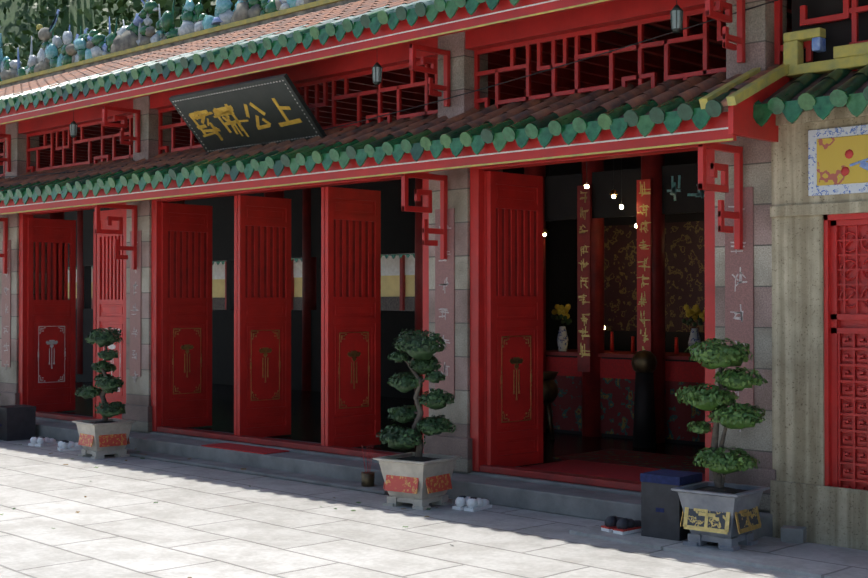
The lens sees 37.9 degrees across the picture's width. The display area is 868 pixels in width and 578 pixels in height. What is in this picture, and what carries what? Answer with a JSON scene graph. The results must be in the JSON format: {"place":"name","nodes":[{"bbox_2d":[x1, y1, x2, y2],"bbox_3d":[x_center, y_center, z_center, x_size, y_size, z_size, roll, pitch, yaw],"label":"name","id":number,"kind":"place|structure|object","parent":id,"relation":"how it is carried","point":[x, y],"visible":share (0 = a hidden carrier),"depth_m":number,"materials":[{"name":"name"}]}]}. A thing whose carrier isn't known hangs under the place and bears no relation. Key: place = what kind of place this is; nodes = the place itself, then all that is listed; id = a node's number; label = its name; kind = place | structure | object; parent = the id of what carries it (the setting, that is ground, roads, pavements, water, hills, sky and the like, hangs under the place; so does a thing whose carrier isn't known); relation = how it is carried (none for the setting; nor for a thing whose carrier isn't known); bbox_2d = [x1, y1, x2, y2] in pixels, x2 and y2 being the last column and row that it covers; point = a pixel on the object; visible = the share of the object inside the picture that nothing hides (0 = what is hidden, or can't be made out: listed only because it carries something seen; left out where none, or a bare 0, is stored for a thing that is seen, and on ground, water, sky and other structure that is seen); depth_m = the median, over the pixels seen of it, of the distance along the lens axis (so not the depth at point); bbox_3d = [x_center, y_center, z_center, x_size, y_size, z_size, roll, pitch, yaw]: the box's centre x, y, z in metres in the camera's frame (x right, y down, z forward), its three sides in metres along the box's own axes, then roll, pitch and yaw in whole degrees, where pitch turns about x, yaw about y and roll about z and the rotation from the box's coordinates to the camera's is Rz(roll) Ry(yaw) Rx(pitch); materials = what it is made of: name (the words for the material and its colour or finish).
{"place":"outdoors","nodes":[
{"label":"outdoors","id":0,"kind":"place"},
{"bbox_2d":[0,0,208,62],"bbox_3d":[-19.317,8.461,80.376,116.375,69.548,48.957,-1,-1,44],"label":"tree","id":1,"kind":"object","parent":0,"point":[9,19],"depth_m":54.88,"materials":[{"name":"green plant"}]},
{"bbox_2d":[0,439,867,577],"bbox_3d":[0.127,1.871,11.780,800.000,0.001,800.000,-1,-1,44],"label":"ground","id":2,"kind":"structure","parent":0,"point":[198,522],"depth_m":9.56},
{"bbox_2d":[0,7,15,37],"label":"tree","id":3,"kind":"object","parent":2,"relation":"on","point":[13,33],"depth_m":55.96,"materials":[{"name":"green plant"}]},
{"bbox_2d":[0,404,35,440],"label":"box","id":4,"kind":"object","parent":2,"relation":"on","point":[17,422],"visible":1,"depth_m":16.08,"materials":[{"name":"black plastic"}]},
{"bbox_2d":[28,436,56,446],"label":"white shoes","id":5,"kind":"object","parent":2,"relation":"on","point":[39,441],"visible":1,"depth_m":15.46,"materials":[{"name":"white leather"}]},
{"bbox_2d":[2,0,131,66],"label":"tree","id":6,"kind":"object","parent":2,"relation":"on","point":[43,11],"depth_m":52.24,"materials":[{"name":"green plant"}]},
{"bbox_2d":[57,440,82,450],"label":"white shoes","id":7,"kind":"object","parent":2,"relation":"on","point":[64,445],"visible":0.96,"depth_m":14.94,"materials":[{"name":"white leather"}]},
{"bbox_2d":[72,327,135,458],"bbox_3d":[-3.730,1.166,14.370,0.530,1.470,0.816,1,-1,-41],"label":"bonsai","id":8,"kind":"object","parent":2,"relation":"on","point":[106,434],"visible":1,"depth_m":14.27,"materials":[{"name":"green plant"}]},
{"bbox_2d":[77,0,212,35],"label":"tree","id":9,"kind":"object","parent":2,"relation":"on","point":[121,12],"visible":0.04,"depth_m":45.15,"materials":[{"name":"green plant"}]},
{"bbox_2d":[117,0,237,33],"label":"tree","id":10,"kind":"object","parent":2,"relation":"on","point":[207,4],"depth_m":40.27,"materials":[{"name":"green plant"}]},
{"bbox_2d":[68,255,414,310],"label":"court building","id":11,"kind":"structure","parent":2,"relation":"on","point":[397,283],"depth_m":31.13,"materials":[{"name":"white paint"}]},
{"bbox_2d":[68,254,414,269],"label":"roof","id":12,"kind":"structure","parent":11,"relation":"on","point":[386,257],"depth_m":30.37,"materials":[{"name":"ceramic"}]},
{"bbox_2d":[35,412,772,538],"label":"platform","id":13,"kind":"structure","parent":2,"relation":"on","point":[526,493],"depth_m":12.24,"materials":[{"name":"stone"}]},
{"bbox_2d":[56,382,704,481],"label":"floor","id":14,"kind":"structure","parent":13,"relation":"on","point":[615,458],"depth_m":13.70,"materials":[{"name":"red carpet"}]},
{"bbox_2d":[524,71,704,447],"bbox_3d":[2.131,-0.346,14.527,3.200,4.103,1.900,-1,-1,44],"label":"temple interior","id":15,"kind":"object","parent":14,"relation":"on","point":[641,287],"visible":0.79,"depth_m":14.59,"materials":[{"name":"wood"}]},
{"bbox_2d":[543,158,636,329],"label":"hanging light bulbs","id":16,"kind":"object","parent":15,"relation":"attached to","point":[613,192],"visible":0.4,"depth_m":13.81,"materials":[{"name":"white glass"}]},
{"bbox_2d":[0,0,786,510],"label":"piers","id":17,"kind":"structure","parent":13,"relation":"on","point":[754,442],"depth_m":11.69,"materials":[{"name":"stone"}]},
{"bbox_2d":[19,145,714,491],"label":"door frames","id":18,"kind":"structure","parent":17,"relation":"attached to","point":[477,305],"depth_m":11.64,"materials":[{"name":"red paint"}]},
{"bbox_2d":[27,218,75,411],"bbox_3d":[-5.364,0.369,17.750,0.050,2.700,0.730,-1,-1,44],"label":"leaf","id":19,"kind":"object","parent":18,"relation":"attached to","point":[51,352],"visible":0.98,"depth_m":17.73,"materials":[{"name":"red paint"}]},
{"bbox_2d":[93,212,96,417],"bbox_3d":[-4.162,0.356,16.581,0.051,2.700,0.730,0,-1,34],"label":"door panel edge","id":20,"kind":"object","parent":18,"relation":"attached to","point":[94,296],"depth_m":16.28,"materials":[{"name":"red paint"}]},
{"bbox_2d":[96,209,123,418],"bbox_3d":[-4.059,0.349,15.999,0.050,2.700,0.730,1,-1,-44],"label":"door","id":21,"kind":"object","parent":18,"relation":"attached to","point":[110,273],"visible":0.38,"depth_m":16.02,"materials":[{"name":"red paint"}]},
{"bbox_2d":[161,203,212,427],"bbox_3d":[-3.027,0.328,15.492,0.050,2.730,0.730,-1,-1,44],"label":"door","id":22,"kind":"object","parent":18,"relation":"attached to","point":[186,315],"visible":1,"depth_m":15.47,"materials":[{"name":"red paint"}]},
{"bbox_2d":[234,195,237,434],"bbox_3d":[-1.982,0.317,14.482,0.050,2.730,0.730,-1,-1,43],"label":"door panel edge","id":23,"kind":"object","parent":18,"relation":"attached to","point":[235,299],"depth_m":14.21,"materials":[{"name":"red paint"}]},
{"bbox_2d":[237,195,290,436],"bbox_3d":[-1.929,0.316,14.431,0.050,2.730,0.730,-1,-1,45],"label":"leaf","id":24,"kind":"object","parent":18,"relation":"attached to","point":[264,321],"visible":1,"depth_m":14.40,"materials":[{"name":"red paint"}]},
{"bbox_2d":[321,187,324,445],"bbox_3d":[-0.910,0.305,13.446,0.050,2.730,0.730,-1,-1,43],"label":"door panel edge","id":25,"kind":"object","parent":18,"relation":"attached to","point":[323,316],"depth_m":13.18,"materials":[{"name":"red paint"}]},
{"bbox_2d":[325,187,380,447],"bbox_3d":[-0.853,0.305,13.391,0.730,2.730,0.050,1,-1,-44],"label":"leaf","id":26,"kind":"object","parent":18,"relation":"attached to","point":[352,317],"visible":1,"depth_m":13.37,"materials":[{"name":"red paint"}]},
{"bbox_2d":[484,171,486,464],"bbox_3d":[0.722,0.287,11.870,0.730,2.730,0.050,1,-1,-44],"label":"door panel edge","id":27,"kind":"object","parent":18,"relation":"attached to","point":[485,317],"visible":0.02,"depth_m":11.61,"materials":[{"name":"red paint"}]},
{"bbox_2d":[487,171,542,466],"bbox_3d":[0.761,0.287,11.831,0.730,2.730,0.050,1,-1,-44],"label":"door","id":28,"kind":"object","parent":18,"relation":"attached to","point":[514,319],"visible":1,"depth_m":11.80,"materials":[{"name":"red paint"}]},
{"bbox_2d":[0,0,735,214],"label":"fascias","id":29,"kind":"object","parent":17,"relation":"attached to","point":[690,133],"visible":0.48,"depth_m":11.79,"materials":[{"name":"red paint"}]},
{"bbox_2d":[0,0,518,113],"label":"roof","id":30,"kind":"structure","parent":29,"relation":"attached to","point":[340,21],"depth_m":13.79,"materials":[{"name":"ceramic"}]},
{"bbox_2d":[0,0,360,88],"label":"ridge ornaments","id":31,"kind":"object","parent":30,"relation":"attached to","point":[92,47],"visible":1,"depth_m":18.07,"materials":[{"name":"multicoloured ceramic"}]},
{"bbox_2d":[69,0,682,137],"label":"lanterns","id":32,"kind":"object","parent":29,"relation":"attached to","point":[676,13],"visible":0.98,"depth_m":11.98,"materials":[{"name":"metal"}]},
{"bbox_2d":[2,187,753,431],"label":"pier plaques","id":33,"kind":"object","parent":17,"relation":"attached to","point":[739,295],"visible":0.79,"depth_m":11.75,"materials":[{"name":"pink stone"}]},
{"bbox_2d":[0,0,777,177],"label":"cable","id":34,"kind":"object","parent":17,"relation":"attached to","point":[460,94],"visible":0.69,"depth_m":11.39,"materials":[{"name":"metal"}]},
{"bbox_2d":[0,63,792,205],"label":"roof","id":35,"kind":"structure","parent":17,"relation":"attached to","point":[671,104],"depth_m":11.09,"materials":[{"name":"ceramic"}]},
{"bbox_2d":[169,73,326,152],"bbox_3d":[-2.014,-1.834,13.463,2.000,0.780,0.054,-1,42,44],"label":"name board","id":36,"kind":"object","parent":35,"relation":"on","point":[276,109],"visible":0.94,"depth_m":13.35,"materials":[{"name":"black paint"}]},
{"bbox_2d":[0,0,850,273],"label":"brackets","id":37,"kind":"object","parent":17,"relation":"attached to","point":[736,215],"visible":0.94,"depth_m":11.42,"materials":[{"name":"red paint"}]},
{"bbox_2d":[0,0,867,176],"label":"lattice","id":38,"kind":"object","parent":17,"relation":"attached to","point":[565,26],"visible":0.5,"depth_m":11.74,"materials":[{"name":"red paint"}]},
{"bbox_2d":[373,327,461,509],"bbox_3d":[-0.158,1.097,10.947,0.682,1.530,0.550,0,-1,36],"label":"bonsai","id":39,"kind":"object","parent":2,"relation":"on","point":[418,479],"visible":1,"depth_m":10.84,"materials":[{"name":"green plant"}]},
{"bbox_2d":[0,0,867,419],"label":"dark interior wall","id":40,"kind":"structure","parent":2,"relation":"on","point":[400,232],"depth_m":17.11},
{"bbox_2d":[0,443,867,577],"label":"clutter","id":41,"kind":"object","parent":2,"relation":"on","point":[803,559],"visible":0.79,"depth_m":8.74,"materials":[{"name":"grey stone"}]},
{"bbox_2d":[452,495,491,511],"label":"white shoes","id":42,"kind":"object","parent":2,"relation":"on","point":[470,504],"visible":1,"depth_m":10.66,"materials":[{"name":"white leather"}]},
{"bbox_2d":[601,516,640,534],"bbox_3d":[1.439,1.766,9.540,0.293,0.112,0.234,0,-1,-36],"label":"pair of shoes","id":43,"kind":"object","parent":2,"relation":"on","point":[619,525],"visible":0.98,"depth_m":9.47,"materials":[{"name":"black fabric"}]},
{"bbox_2d":[640,469,701,540],"bbox_3d":[1.753,1.590,9.350,0.332,0.460,0.332,-1,-1,41],"label":"trash bin","id":44,"kind":"object","parent":2,"relation":"on","point":[661,510],"visible":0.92,"depth_m":9.23,"materials":[{"name":"blue plastic"},{"name":"dark grey plastic"}]},
{"bbox_2d":[671,338,769,551],"bbox_3d":[2.045,1.081,9.018,0.668,1.470,0.510,-1,-1,40],"label":"bonsai","id":45,"kind":"object","parent":2,"relation":"on","point":[722,514],"visible":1,"depth_m":8.91,"materials":[{"name":"plant"}]},
{"bbox_2d":[770,105,867,550],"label":"wall","id":46,"kind":"structure","parent":2,"relation":"on","point":[807,505],"depth_m":9.28,"materials":[{"name":"beige paint"}]},
{"bbox_2d":[753,65,867,126],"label":"roof tiles","id":47,"kind":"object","parent":46,"relation":"on","point":[822,96],"depth_m":8.95,"materials":[{"name":"ceramic"}]},
{"bbox_2d":[783,27,867,78],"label":"roof ridge","id":48,"kind":"structure","parent":47,"relation":"on","point":[852,56],"depth_m":9.33,"materials":[{"name":"yellow ceramic"}]},
{"bbox_2d":[808,124,867,195],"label":"decorative wall panel","id":49,"kind":"object","parent":46,"relation":"attached to","point":[837,160],"visible":1,"depth_m":9.07,"materials":[{"name":"yellow tile"}]},
{"bbox_2d":[824,213,867,485],"bbox_3d":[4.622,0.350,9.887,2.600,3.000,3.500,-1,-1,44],"label":"window frame","id":50,"kind":"object","parent":46,"relation":"attached to","point":[827,322],"visible":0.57,"depth_m":9.17,"materials":[{"name":"red paint"}]},
{"bbox_2d":[831,219,867,489],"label":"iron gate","id":51,"kind":"structure","parent":50,"relation":"attached to","point":[849,353],"depth_m":9.13,"materials":[{"name":"red paint"}]}
]}

